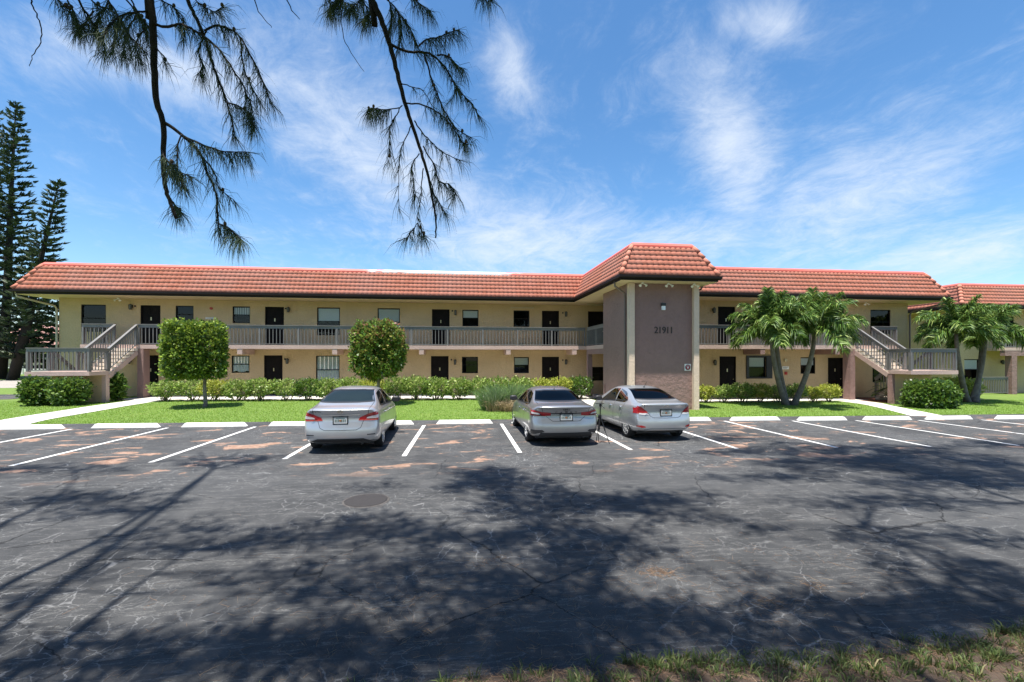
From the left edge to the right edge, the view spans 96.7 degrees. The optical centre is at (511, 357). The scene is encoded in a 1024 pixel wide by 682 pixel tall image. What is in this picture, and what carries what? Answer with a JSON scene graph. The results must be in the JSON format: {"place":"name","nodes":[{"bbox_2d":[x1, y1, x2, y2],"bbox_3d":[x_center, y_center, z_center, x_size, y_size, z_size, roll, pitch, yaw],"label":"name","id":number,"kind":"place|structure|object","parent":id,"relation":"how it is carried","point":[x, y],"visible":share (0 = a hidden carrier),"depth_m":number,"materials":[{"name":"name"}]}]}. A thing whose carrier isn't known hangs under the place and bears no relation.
{"place":"outdoors","nodes":[
{"label":"outdoors","id":0,"kind":"place"},
{"bbox_2d":[0,394,17,399],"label":"driveway","id":1,"kind":"structure","parent":0,"point":[6,396],"depth_m":24.83,"materials":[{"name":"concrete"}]},
{"bbox_2d":[0,400,170,424],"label":"path","id":2,"kind":"structure","parent":0,"point":[27,420],"depth_m":17.73,"materials":[{"name":"concrete"}]},
{"bbox_2d":[121,394,602,400],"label":"sidewalk","id":3,"kind":"structure","parent":0,"point":[266,397],"depth_m":24.87,"materials":[{"name":"concrete"}]},
{"bbox_2d":[0,414,1023,681],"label":"parking lot","id":4,"kind":"structure","parent":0,"point":[86,510],"depth_m":5.56,"materials":[{"name":"grey asphalt"}]},
{"bbox_2d":[0,424,64,429],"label":"wheel stop","id":5,"kind":"object","parent":4,"relation":"on","point":[44,426],"visible":1,"depth_m":14.07,"materials":[{"name":"white concrete"}]},
{"bbox_2d":[91,423,160,427],"bbox_3d":[-12.312,2.163,14.527,1.960,0.125,0.170,0,0,-6],"label":"wheel stop","id":6,"kind":"object","parent":4,"relation":"on","point":[129,425],"visible":1,"depth_m":14.48,"materials":[{"name":"white concrete"}]},
{"bbox_2d":[182,422,247,426],"bbox_3d":[-9.691,2.178,14.844,1.960,0.125,0.170,0,0,-7],"label":"wheel stop","id":7,"kind":"object","parent":4,"relation":"on","point":[222,424],"visible":1,"depth_m":14.79,"materials":[{"name":"white concrete"}]},
{"bbox_2d":[269,421,304,425],"bbox_3d":[-7.073,2.194,15.181,1.960,0.125,0.170,0,0,-6],"label":"wheel stop","id":8,"kind":"object","parent":4,"relation":"on","point":[296,423],"visible":0.64,"depth_m":15.08,"materials":[{"name":"white concrete"}]},
{"bbox_2d":[305,386,399,447],"bbox_3d":[-4.354,1.526,12.920,2.162,1.488,4.564,0,0,-8],"label":"parked car","id":9,"kind":"object","parent":4,"relation":"on","point":[352,414],"visible":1,"depth_m":10.86,"materials":[{"name":"silver metal"}]},
{"bbox_2d":[342,493,389,507],"bbox_3d":[-2.328,2.277,7.263,0.740,0.016,0.740,0,0,-7],"label":"manhole cover","id":10,"kind":"object","parent":4,"relation":"on","point":[366,500],"visible":1,"depth_m":7.23,"materials":[{"name":"metal"}]},
{"bbox_2d":[396,420,413,424],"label":"wheel stop","id":11,"kind":"object","parent":4,"relation":"on","point":[404,422],"visible":0.36,"depth_m":15.51,"materials":[{"name":"white concrete"}]},
{"bbox_2d":[436,419,492,423],"bbox_3d":[-1.643,2.227,15.847,1.960,0.125,0.170,0,0,-7],"label":"wheel stop","id":12,"kind":"object","parent":4,"relation":"on","point":[486,421],"visible":1,"depth_m":15.78,"materials":[{"name":"white concrete"}]},
{"bbox_2d":[1,493,1023,681],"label":"needle litter","id":13,"kind":"object","parent":4,"relation":"on","point":[651,571],"visible":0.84,"depth_m":3.65,"materials":[{"name":"brown plant"}]},
{"bbox_2d":[510,386,596,440],"bbox_3d":[1.117,1.583,14.090,2.214,1.438,4.831,0,0,-7],"label":"parked car","id":14,"kind":"object","parent":4,"relation":"on","point":[549,411],"visible":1,"depth_m":11.89,"materials":[{"name":"grey metal"}]},
{"bbox_2d":[595,403,609,443],"bbox_3d":[2.362,1.774,12.316,0.358,1.078,0.443,0,0,-33],"label":"tripod","id":15,"kind":"object","parent":4,"relation":"on","point":[600,417],"visible":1,"depth_m":12.30,"materials":[{"name":"black metal"}]},
{"bbox_2d":[593,382,689,436],"bbox_3d":[3.939,1.510,14.678,2.132,1.618,4.324,0,0,-9],"label":"parked car","id":16,"kind":"object","parent":4,"relation":"on","point":[631,410],"visible":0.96,"depth_m":13.02,"materials":[{"name":"silver metal"}]},
{"bbox_2d":[690,417,710,420],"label":"wheel stop","id":17,"kind":"object","parent":4,"relation":"on","point":[700,419],"visible":0.36,"depth_m":16.90,"materials":[{"name":"white concrete"}]},
{"bbox_2d":[730,416,779,420],"bbox_3d":[9.167,2.292,17.164,1.960,0.125,0.170,0,0,-7],"label":"wheel stop","id":18,"kind":"object","parent":4,"relation":"on","point":[752,418],"visible":1,"depth_m":17.08,"materials":[{"name":"white concrete"}]},
{"bbox_2d":[797,417,846,420],"bbox_3d":[11.781,2.308,17.289,1.960,0.125,0.170,0,0,-6],"label":"wheel stop","id":19,"kind":"object","parent":4,"relation":"on","point":[818,418],"visible":1,"depth_m":17.21,"materials":[{"name":"white concrete"}]},
{"bbox_2d":[862,416,911,419],"bbox_3d":[14.470,2.324,17.543,1.960,0.125,0.170,0,0,-6],"label":"wheel stop","id":20,"kind":"object","parent":4,"relation":"on","point":[886,418],"visible":1,"depth_m":17.49,"materials":[{"name":"white concrete"}]},
{"bbox_2d":[925,416,971,419],"bbox_3d":[17.088,2.340,17.799,1.960,0.125,0.170,0,0,-7],"label":"wheel stop","id":21,"kind":"object","parent":4,"relation":"on","point":[945,417],"visible":1,"depth_m":17.71,"materials":[{"name":"white concrete"}]},
{"bbox_2d":[994,415,1023,418],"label":"wheel stop","id":22,"kind":"object","parent":4,"relation":"on","point":[1011,417],"visible":1,"depth_m":17.98,"materials":[{"name":"white concrete"}]},
{"bbox_2d":[0,374,1023,423],"bbox_3d":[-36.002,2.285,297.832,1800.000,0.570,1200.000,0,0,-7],"label":"lawn","id":23,"kind":"structure","parent":0,"point":[998,396],"depth_m":20.11,"materials":[{"name":"green plant"}]},
{"bbox_2d":[0,380,20,387],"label":"sand","id":24,"kind":"structure","parent":23,"relation":"on","point":[8,383],"depth_m":36.12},
{"bbox_2d":[0,109,25,342],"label":"norfolk pine","id":25,"kind":"object","parent":23,"relation":"on","point":[5,196],"visible":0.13,"depth_m":46.21,"materials":[{"name":"green plant"}]},
{"bbox_2d":[0,100,54,378],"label":"norfolk pine","id":26,"kind":"object","parent":23,"relation":"on","point":[11,226],"visible":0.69,"depth_m":43.37,"materials":[{"name":"green plant"}]},
{"bbox_2d":[8,325,58,366],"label":"house","id":27,"kind":"structure","parent":23,"relation":"on","point":[9,362],"depth_m":62.81,"materials":[{"name":"beige paint"}]},
{"bbox_2d":[10,299,58,369],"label":"norfolk pine","id":28,"kind":"object","parent":23,"relation":"on","point":[51,313],"visible":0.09,"depth_m":44.20,"materials":[{"name":"green plant"}]},
{"bbox_2d":[0,178,69,379],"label":"norfolk pine","id":29,"kind":"object","parent":23,"relation":"on","point":[27,325],"visible":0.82,"depth_m":40.97,"materials":[{"name":"green plant"}]},
{"bbox_2d":[13,374,58,405],"bbox_3d":[-21.371,1.518,20.521,1.488,1.565,1.556,0,0,-7],"label":"bush","id":30,"kind":"object","parent":23,"relation":"on","point":[31,391],"visible":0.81,"depth_m":20.14,"materials":[{"name":"green plant"}]},
{"bbox_2d":[46,376,96,405],"bbox_3d":[-20.051,1.586,20.680,1.512,1.660,1.479,0,0,-7],"label":"bush","id":31,"kind":"object","parent":23,"relation":"on","point":[69,391],"visible":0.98,"depth_m":20.37,"materials":[{"name":"green plant"}]},
{"bbox_2d":[110,371,131,401],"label":"bush","id":32,"kind":"object","parent":23,"relation":"on","point":[118,385],"visible":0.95,"depth_m":22.66,"materials":[{"name":"green plant"}]},
{"bbox_2d":[145,380,182,400],"bbox_3d":[-17.333,1.637,22.762,1.637,1.161,1.472,0,0,-2],"label":"hedge shrub","id":33,"kind":"object","parent":23,"relation":"on","point":[155,391],"visible":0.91,"depth_m":22.50,"materials":[{"name":"green plant"}]},
{"bbox_2d":[170,379,202,400],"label":"hedge shrub","id":34,"kind":"object","parent":23,"relation":"on","point":[186,390],"visible":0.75,"depth_m":22.69,"materials":[{"name":"green plant"}]},
{"bbox_2d":[155,317,229,406],"bbox_3d":[-14.113,0.221,20.230,2.806,4.087,2.624,0,0,-34],"label":"clipped tree","id":35,"kind":"object","parent":23,"relation":"on","point":[197,351],"visible":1,"depth_m":19.54,"materials":[{"name":"green plant"}]},
{"bbox_2d":[194,379,228,400],"bbox_3d":[-15.120,1.623,23.057,1.596,1.235,1.431,0,0,-15],"label":"hedge shrub","id":36,"kind":"object","parent":23,"relation":"on","point":[216,385],"visible":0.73,"depth_m":22.82,"materials":[{"name":"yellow plant"}]},
{"bbox_2d":[220,378,253,400],"bbox_3d":[-14.019,1.634,23.236,1.708,1.218,1.344,0,0,-15],"label":"hedge shrub","id":37,"kind":"object","parent":23,"relation":"on","point":[228,392],"visible":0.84,"depth_m":22.99,"materials":[{"name":"green plant"}]},
{"bbox_2d":[241,377,275,400],"bbox_3d":[-12.960,1.603,23.369,1.748,1.295,1.572,0,0,3],"label":"hedge shrub","id":38,"kind":"object","parent":23,"relation":"on","point":[262,388],"visible":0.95,"depth_m":23.06,"materials":[{"name":"green plant"}]},
{"bbox_2d":[29,0,505,269],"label":"casuarina tree","id":39,"kind":"object","parent":23,"relation":"on","point":[169,168],"visible":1,"depth_m":2.66,"materials":[{"name":"green plant"}]},
{"bbox_2d":[268,377,298,400],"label":"hedge shrub","id":40,"kind":"object","parent":23,"relation":"on","point":[279,386],"visible":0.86,"depth_m":23.33,"materials":[{"name":"green plant"}]},
{"bbox_2d":[291,376,320,400],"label":"hedge shrub","id":41,"kind":"object","parent":23,"relation":"on","point":[307,383],"visible":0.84,"depth_m":23.41,"materials":[{"name":"green plant"}]},
{"bbox_2d":[310,376,340,398],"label":"hedge shrub","id":42,"kind":"object","parent":23,"relation":"on","point":[329,383],"visible":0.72,"depth_m":23.48,"materials":[{"name":"green plant"}]},
{"bbox_2d":[333,376,365,387],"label":"hedge shrub","id":43,"kind":"object","parent":23,"relation":"on","point":[347,381],"visible":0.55,"depth_m":23.62,"materials":[{"name":"green plant"}]},
{"bbox_2d":[358,379,384,389],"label":"hedge shrub","id":44,"kind":"object","parent":23,"relation":"on","point":[366,381],"visible":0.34,"depth_m":23.75,"materials":[{"name":"yellow plant"}]},
{"bbox_2d":[346,317,409,386],"bbox_3d":[-6.368,0.155,21.893,2.844,4.305,2.622,0,0,-7],"label":"clipped tree","id":45,"kind":"object","parent":23,"relation":"on","point":[379,352],"visible":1,"depth_m":21.09,"materials":[{"name":"green plant"}]},
{"bbox_2d":[380,375,409,399],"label":"hedge shrub","id":46,"kind":"object","parent":23,"relation":"on","point":[391,387],"visible":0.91,"depth_m":23.83,"materials":[{"name":"green plant"}]},
{"bbox_2d":[401,374,429,399],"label":"hedge shrub","id":47,"kind":"object","parent":23,"relation":"on","point":[417,381],"visible":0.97,"depth_m":24.05,"materials":[{"name":"green plant"}]},
{"bbox_2d":[423,375,449,399],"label":"hedge shrub","id":48,"kind":"object","parent":23,"relation":"on","point":[434,388],"visible":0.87,"depth_m":24.25,"materials":[{"name":"green plant"}]},
{"bbox_2d":[445,376,472,399],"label":"hedge shrub","id":49,"kind":"object","parent":23,"relation":"on","point":[456,382],"visible":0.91,"depth_m":24.45,"materials":[{"name":"green plant"}]},
{"bbox_2d":[465,375,494,399],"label":"hedge shrub","id":50,"kind":"object","parent":23,"relation":"on","point":[478,383],"visible":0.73,"depth_m":24.47,"materials":[{"name":"green plant"}]},
{"bbox_2d":[8,242,957,409],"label":"apartment building","id":51,"kind":"structure","parent":23,"relation":"on","point":[656,315],"depth_m":25.93,"materials":[{"name":"beige paint"}]},
{"bbox_2d":[82,304,105,331],"bbox_3d":[-23.374,-2.210,25.623,1.260,1.520,0.415,0,0,-7],"label":"window","id":52,"kind":"structure","parent":51,"relation":"in","point":[91,314],"depth_m":25.46,"materials":[{"name":"grey glass"}]},
{"bbox_2d":[141,305,159,344],"bbox_3d":[-20.454,-1.835,25.800,1.040,2.270,0.104,0,0,-7],"label":"door","id":53,"kind":"structure","parent":51,"relation":"in","point":[150,314],"depth_m":25.80,"materials":[{"name":"black wood"}]},
{"bbox_2d":[150,355,158,395],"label":"door","id":54,"kind":"structure","parent":51,"relation":"in","point":[154,366],"depth_m":25.81,"materials":[{"name":"black wood"}]},
{"bbox_2d":[176,306,193,320],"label":"window","id":55,"kind":"structure","parent":51,"relation":"in","point":[187,312],"depth_m":26.02,"materials":[{"name":"grey glass"}]},
{"bbox_2d":[232,356,248,372],"bbox_3d":[-15.724,0.375,26.547,0.970,0.990,0.415,0,0,-7],"label":"window","id":56,"kind":"structure","parent":51,"relation":"in","point":[240,364],"depth_m":26.40,"materials":[{"name":"grey glass"}]},
{"bbox_2d":[233,306,249,322],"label":"window","id":57,"kind":"structure","parent":51,"relation":"in","point":[241,314],"depth_m":26.49,"materials":[{"name":"grey glass"}]},
{"bbox_2d":[264,355,282,394],"bbox_3d":[-13.922,1.030,26.590,1.020,2.340,0.104,0,0,-7],"label":"door","id":58,"kind":"structure","parent":51,"relation":"in","point":[273,364],"depth_m":26.59,"materials":[{"name":"black wood"}]},
{"bbox_2d":[265,307,283,344],"bbox_3d":[-13.857,-1.835,26.598,1.050,2.270,0.104,0,0,-7],"label":"door","id":59,"kind":"structure","parent":51,"relation":"in","point":[273,315],"depth_m":26.59,"materials":[{"name":"black wood"}]},
{"bbox_2d":[316,356,339,382],"bbox_3d":[-10.914,0.715,27.129,1.340,1.670,0.415,0,0,-7],"label":"window","id":60,"kind":"structure","parent":51,"relation":"in","point":[326,366],"depth_m":26.99,"materials":[{"name":"grey glass"}]},
{"bbox_2d":[317,307,339,334],"bbox_3d":[-10.875,-2.150,27.134,1.300,1.640,0.415,0,0,-7],"label":"window","id":61,"kind":"structure","parent":51,"relation":"in","point":[325,316],"depth_m":27.02,"materials":[{"name":"grey glass"}]},
{"bbox_2d":[378,308,399,325],"bbox_3d":[-7.425,-2.150,27.551,1.310,1.640,0.415,0,0,-7],"label":"window","id":62,"kind":"structure","parent":51,"relation":"in","point":[393,313],"depth_m":27.42,"materials":[{"name":"grey glass"}]},
{"bbox_2d":[431,356,448,393],"bbox_3d":[-4.401,1.050,27.741,1.060,2.300,0.104,0,0,-7],"label":"door","id":63,"kind":"structure","parent":51,"relation":"in","point":[439,364],"depth_m":27.75,"materials":[{"name":"black wood"}]},
{"bbox_2d":[432,309,449,345],"bbox_3d":[-4.341,-1.825,27.748,1.060,2.250,0.104,0,0,-7],"label":"door","id":64,"kind":"structure","parent":51,"relation":"in","point":[440,317],"depth_m":27.76,"materials":[{"name":"black wood"}]},
{"bbox_2d":[462,310,477,325],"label":"window","id":65,"kind":"structure","parent":51,"relation":"in","point":[469,317],"depth_m":28.04,"materials":[{"name":"black glass"}]},
{"bbox_2d":[462,357,477,372],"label":"window","id":66,"kind":"structure","parent":51,"relation":"in","point":[469,364],"depth_m":27.97,"materials":[{"name":"black glass"}]},
{"bbox_2d":[514,310,528,326],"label":"window","id":67,"kind":"structure","parent":51,"relation":"in","point":[521,318],"depth_m":28.35,"materials":[{"name":"black glass"}]},
{"bbox_2d":[514,357,528,372],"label":"window","id":68,"kind":"structure","parent":51,"relation":"in","point":[521,364],"depth_m":28.40,"materials":[{"name":"black glass"}]},
{"bbox_2d":[542,311,558,345],"bbox_3d":[2.405,-1.820,28.563,1.090,2.240,0.104,0,0,-7],"label":"door","id":69,"kind":"structure","parent":51,"relation":"in","point":[549,318],"depth_m":28.57,"materials":[{"name":"black wood"}]},
{"bbox_2d":[542,357,558,385],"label":"door","id":70,"kind":"structure","parent":51,"relation":"in","point":[550,365],"depth_m":28.57,"materials":[{"name":"black wood"}]},
{"bbox_2d":[588,311,602,345],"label":"door","id":71,"kind":"structure","parent":51,"relation":"in","point":[594,317],"depth_m":28.92,"materials":[{"name":"black wood"}]},
{"bbox_2d":[592,367,602,380],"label":"window","id":72,"kind":"structure","parent":51,"relation":"in","point":[597,372],"depth_m":28.93,"materials":[{"name":"black glass"}]},
{"bbox_2d":[684,364,690,370],"bbox_3d":[7.941,0.430,20.552,0.300,0.300,0.032,0,0,-7],"label":"warning sign","id":73,"kind":"object","parent":51,"relation":"attached to","point":[687,367],"visible":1,"depth_m":20.55,"materials":[{"name":"white paint"}]},
{"bbox_2d":[718,306,734,344],"bbox_3d":[12.483,-1.840,26.558,1.060,2.280,0.104,0,0,-7],"label":"door","id":74,"kind":"structure","parent":51,"relation":"in","point":[723,312],"depth_m":26.54,"materials":[{"name":"black wood"}]},
{"bbox_2d":[719,356,735,395],"bbox_3d":[12.558,1.080,26.567,1.030,2.320,0.104,0,0,-7],"label":"door","id":75,"kind":"structure","parent":51,"relation":"in","point":[727,364],"depth_m":26.57,"materials":[{"name":"black wood"}]},
{"bbox_2d":[749,357,764,376],"bbox_3d":[14.368,0.545,26.962,1.100,1.210,0.415,0,0,-7],"label":"window","id":76,"kind":"structure","parent":51,"relation":"in","point":[756,364],"depth_m":26.88,"materials":[{"name":"black glass"}]},
{"bbox_2d":[801,357,814,373],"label":"window","id":77,"kind":"structure","parent":51,"relation":"in","point":[804,360],"depth_m":27.21,"materials":[{"name":"glass"}]},
{"bbox_2d":[828,358,842,394],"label":"door","id":78,"kind":"structure","parent":51,"relation":"in","point":[835,365],"depth_m":27.41,"materials":[{"name":"black wood"}]},
{"bbox_2d":[873,368,884,381],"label":"window","id":79,"kind":"structure","parent":51,"relation":"in","point":[875,372],"depth_m":27.75,"materials":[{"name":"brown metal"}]},
{"bbox_2d":[870,310,889,333],"bbox_3d":[22.400,-2.185,27.932,1.360,1.470,0.415,0,0,-7],"label":"window","id":80,"kind":"structure","parent":51,"relation":"in","point":[877,317],"depth_m":27.78,"materials":[{"name":"black glass"}]},
{"bbox_2d":[487,375,509,390],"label":"hedge shrub","id":81,"kind":"object","parent":23,"relation":"on","point":[500,380],"visible":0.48,"depth_m":24.50,"materials":[{"name":"green plant"}]},
{"bbox_2d":[468,380,534,411],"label":"ornamental grass","id":82,"kind":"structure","parent":23,"relation":"on","point":[493,399],"depth_m":19.62,"materials":[{"name":"green plant"}]},
{"bbox_2d":[507,375,533,389],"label":"hedge shrub","id":83,"kind":"object","parent":23,"relation":"on","point":[523,380],"visible":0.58,"depth_m":24.71,"materials":[{"name":"green plant"}]},
{"bbox_2d":[531,376,552,386],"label":"hedge shrub","id":84,"kind":"object","parent":23,"relation":"on","point":[543,381],"visible":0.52,"depth_m":24.98,"materials":[{"name":"yellow plant"}]},
{"bbox_2d":[549,375,573,389],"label":"hedge shrub","id":85,"kind":"object","parent":23,"relation":"on","point":[560,382],"visible":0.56,"depth_m":25.08,"materials":[{"name":"yellow plant"}]},
{"bbox_2d":[567,374,593,398],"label":"hedge shrub","id":86,"kind":"object","parent":23,"relation":"on","point":[581,388],"visible":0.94,"depth_m":25.18,"materials":[{"name":"green plant"}]},
{"bbox_2d":[699,384,717,402],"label":"hedge shrub","id":87,"kind":"object","parent":23,"relation":"on","point":[710,391],"visible":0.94,"depth_m":23.59,"materials":[{"name":"yellow plant"}]},
{"bbox_2d":[715,384,736,402],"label":"hedge shrub","id":88,"kind":"object","parent":23,"relation":"on","point":[722,390],"visible":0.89,"depth_m":23.64,"materials":[{"name":"green plant"}]},
{"bbox_2d":[727,381,760,401],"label":"hedge shrub","id":89,"kind":"object","parent":23,"relation":"on","point":[746,390],"visible":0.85,"depth_m":23.76,"materials":[{"name":"green plant"}]},
{"bbox_2d":[749,382,773,401],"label":"hedge shrub","id":90,"kind":"object","parent":23,"relation":"on","point":[761,393],"visible":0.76,"depth_m":23.88,"materials":[{"name":"green plant"}]},
{"bbox_2d":[766,384,791,401],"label":"hedge shrub","id":91,"kind":"object","parent":23,"relation":"on","point":[776,396],"visible":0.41,"depth_m":24.06,"materials":[{"name":"green plant"}]},
{"bbox_2d":[724,286,869,405],"bbox_3d":[13.622,-0.491,21.942,6.026,6.036,4.658,0,0,-7],"label":"palm tree","id":92,"kind":"object","parent":23,"relation":"on","point":[776,321],"visible":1,"depth_m":21.49,"materials":[{"name":"green plant"}]},
{"bbox_2d":[787,383,809,401],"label":"hedge shrub","id":93,"kind":"object","parent":23,"relation":"on","point":[795,386],"visible":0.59,"depth_m":24.07,"materials":[{"name":"green plant"}]},
{"bbox_2d":[804,386,823,401],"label":"hedge shrub","id":94,"kind":"object","parent":23,"relation":"on","point":[816,393],"visible":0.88,"depth_m":24.27,"materials":[{"name":"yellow plant"}]},
{"bbox_2d":[817,382,843,401],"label":"hedge shrub","id":95,"kind":"object","parent":23,"relation":"on","point":[832,391],"visible":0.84,"depth_m":24.35,"materials":[{"name":"yellow plant"}]},
{"bbox_2d":[855,397,887,402],"bbox_3d":[21.038,2.424,26.009,3.289,0.080,3.532,0,0,-7],"label":"mulch bed","id":96,"kind":"object","parent":23,"relation":"on","point":[871,399],"visible":0.16,"depth_m":26.04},
{"bbox_2d":[866,380,887,398],"bbox_3d":[20.653,1.800,25.010,1.882,1.310,1.765,0,0,7],"label":"bird of paradise","id":97,"kind":"object","parent":96,"relation":"on","point":[877,391],"visible":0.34,"depth_m":25.17,"materials":[{"name":"green plant"}]},
{"bbox_2d":[898,378,964,408],"bbox_3d":[20.272,1.824,22.049,2.526,1.747,1.847,0,0,-7],"label":"bush","id":98,"kind":"object","parent":23,"relation":"on","point":[936,393],"visible":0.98,"depth_m":21.53,"materials":[{"name":"green plant"}]},
{"bbox_2d":[908,283,1023,393],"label":"apartment building","id":99,"kind":"structure","parent":23,"relation":"on","point":[1003,372],"depth_m":32.09,"materials":[{"name":"beige paint"}]},
{"bbox_2d":[964,359,977,379],"bbox_3d":[32.493,0.825,32.426,1.200,1.450,0.415,0,0,-7],"label":"window","id":100,"kind":"structure","parent":99,"relation":"in","point":[970,365],"depth_m":32.34,"materials":[{"name":"black glass"}]},
{"bbox_2d":[943,376,989,396],"bbox_3d":[26.170,1.778,26.724,3.021,1.461,1.569,0,0,-7],"label":"shrub","id":101,"kind":"object","parent":23,"relation":"on","point":[969,383],"visible":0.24,"depth_m":26.41,"materials":[{"name":"green plant"}]},
{"bbox_2d":[911,294,1023,402],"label":"palm tree","id":102,"kind":"object","parent":23,"relation":"on","point":[978,325],"visible":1,"depth_m":23.89,"materials":[{"name":"green plant"}]},
{"bbox_2d":[0,0,1023,323],"label":"sky","id":103,"kind":"structure","parent":0,"point":[872,135],"materials":[{"name":"blue"}]},
{"bbox_2d":[581,398,595,405],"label":"path","id":104,"kind":"structure","parent":0,"point":[588,401],"depth_m":23.92,"materials":[{"name":"concrete"}]},
{"bbox_2d":[259,616,1023,681],"bbox_3d":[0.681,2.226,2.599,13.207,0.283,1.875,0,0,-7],"label":"verge grass","id":105,"kind":"structure","parent":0,"point":[994,654],"depth_m":3.35,"materials":[{"name":"green plant"}]},
{"bbox_2d":[699,397,863,401],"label":"sidewalk","id":106,"kind":"structure","parent":0,"point":[771,399],"depth_m":25.37,"materials":[{"name":"concrete"}]},
{"bbox_2d":[840,400,941,415],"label":"path","id":107,"kind":"structure","parent":0,"point":[909,412],"depth_m":21.02,"materials":[{"name":"concrete"}]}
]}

